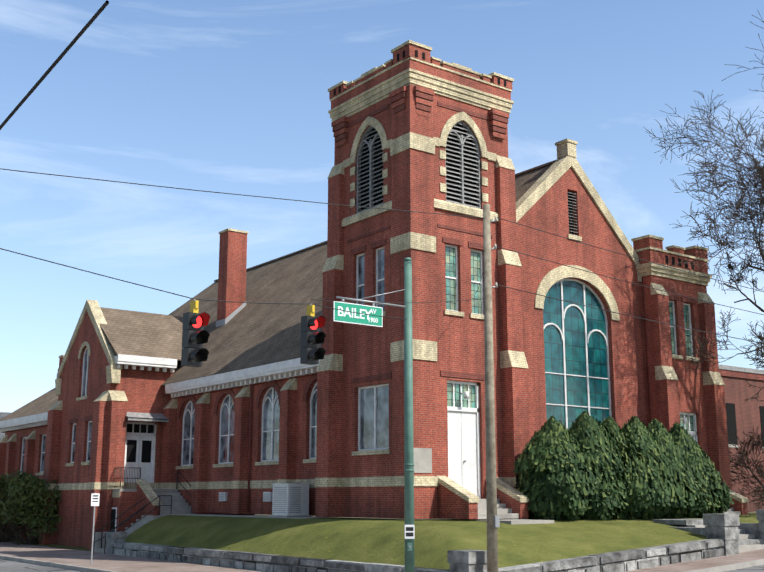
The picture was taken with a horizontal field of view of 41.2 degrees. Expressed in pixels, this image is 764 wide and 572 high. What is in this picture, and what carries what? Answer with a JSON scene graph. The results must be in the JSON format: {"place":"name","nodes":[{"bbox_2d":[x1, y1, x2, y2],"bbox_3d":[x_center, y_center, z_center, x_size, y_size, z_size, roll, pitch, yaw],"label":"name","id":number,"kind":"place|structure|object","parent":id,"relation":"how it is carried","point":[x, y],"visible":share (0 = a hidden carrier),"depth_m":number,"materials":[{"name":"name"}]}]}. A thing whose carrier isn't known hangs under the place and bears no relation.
{"place":"outdoors","nodes":[
{"label":"outdoors","id":0,"kind":"place"},
{"bbox_2d":[5,511,757,569],"bbox_3d":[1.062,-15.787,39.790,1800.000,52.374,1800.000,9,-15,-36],"label":"ground","id":1,"kind":"structure","parent":0,"point":[392,518],"depth_m":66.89,"materials":[{"name":"green plant"}]},
{"bbox_2d":[0,412,9,439],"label":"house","id":2,"kind":"structure","parent":1,"relation":"on","point":[2,415],"depth_m":80.66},
{"bbox_2d":[0,470,61,544],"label":"shrubs","id":3,"kind":"object","parent":1,"relation":"on","point":[22,498],"visible":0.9,"depth_m":54.12,"materials":[{"name":"green plant"}]},
{"bbox_2d":[269,483,311,516],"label":"ac unit","id":4,"kind":"object","parent":1,"relation":"on","point":[290,499],"visible":1,"depth_m":40.36,"materials":[{"name":"metal"}]},
{"bbox_2d":[0,40,748,550],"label":"church","id":5,"kind":"structure","parent":1,"relation":"on","point":[248,412],"depth_m":41.85,"materials":[{"name":"brick"}]},
{"bbox_2d":[219,492,272,500],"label":"wall vents","id":6,"kind":"object","parent":5,"relation":"attached to","point":[267,496],"depth_m":43.75,"materials":[{"name":"metal"}]},
{"bbox_2d":[513,410,733,520],"bbox_3d":[9.393,6.913,38.688,10.835,4.088,3.580,9,-15,-36],"label":"hedge","id":7,"kind":"object","parent":1,"relation":"on","point":[586,466],"visible":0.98,"depth_m":37.00,"materials":[{"name":"green plant"}]},
{"bbox_2d":[644,11,763,404],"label":"bare tree","id":8,"kind":"object","parent":1,"relation":"on","point":[756,167],"visible":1,"depth_m":44.12,"materials":[{"name":"brown plant"}]},
{"bbox_2d":[718,364,763,511],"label":"neighboring brick building","id":9,"kind":"structure","parent":1,"relation":"on","point":[745,417],"depth_m":57.52,"materials":[{"name":"red brick"},{"name":"dark brick"}]},
{"bbox_2d":[728,425,763,508],"bbox_3d":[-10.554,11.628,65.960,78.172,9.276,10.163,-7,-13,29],"label":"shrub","id":10,"kind":"object","parent":1,"relation":"on","point":[741,459],"visible":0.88,"depth_m":48.57,"materials":[{"name":"brown plant"}]},
{"bbox_2d":[0,541,763,571],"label":"pavements","id":11,"kind":"structure","parent":0,"point":[71,559],"depth_m":37.65,"materials":[{"name":"concrete"}]},
{"bbox_2d":[90,493,99,564],"bbox_3d":[-10.906,9.257,38.393,0.320,2.850,0.053,9,-15,-36],"label":"no parking sign","id":12,"kind":"object","parent":11,"relation":"on","point":[95,499],"visible":0.92,"depth_m":38.53,"materials":[{"name":"silver metal"}]},
{"bbox_2d":[93,467,191,553],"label":"stair railings","id":13,"kind":"object","parent":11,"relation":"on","point":[117,480],"visible":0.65,"depth_m":48.06,"materials":[{"name":"grey metal"}]},
{"bbox_2d":[333,257,414,571],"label":"street sign pole","id":14,"kind":"object","parent":11,"relation":"on","point":[368,320],"visible":0.98,"depth_m":27.31,"materials":[{"name":"metal"}]},
{"bbox_2d":[94,509,763,571],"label":"retaining wall","id":15,"kind":"structure","parent":11,"relation":"on","point":[729,534],"depth_m":33.38,"materials":[{"name":"stone"}]},
{"bbox_2d":[483,204,499,571],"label":"wooden utility pole","id":16,"kind":"object","parent":11,"relation":"on","point":[493,520],"visible":1,"depth_m":27.41,"materials":[{"name":"brown wood"}]},
{"bbox_2d":[0,0,763,343],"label":"overhead wires","id":17,"kind":"object","parent":16,"relation":"attached to","point":[62,54],"visible":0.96,"depth_m":24.09,"materials":[{"name":"black"}]},
{"bbox_2d":[181,299,325,366],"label":"traffic lights","id":18,"kind":"object","parent":17,"relation":"hanging from","point":[195,337],"visible":1,"depth_m":20.55,"materials":[{"name":"black metal"}]},
{"bbox_2d":[0,559,763,571],"bbox_3d":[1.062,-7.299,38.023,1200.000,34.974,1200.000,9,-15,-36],"label":"roads","id":19,"kind":"structure","parent":0,"point":[9,566],"depth_m":37.43,"materials":[{"name":"grey asphalt"}]},
{"bbox_2d":[0,0,763,412],"label":"sky","id":20,"kind":"structure","parent":0,"point":[224,96],"materials":[{"name":"blue"}]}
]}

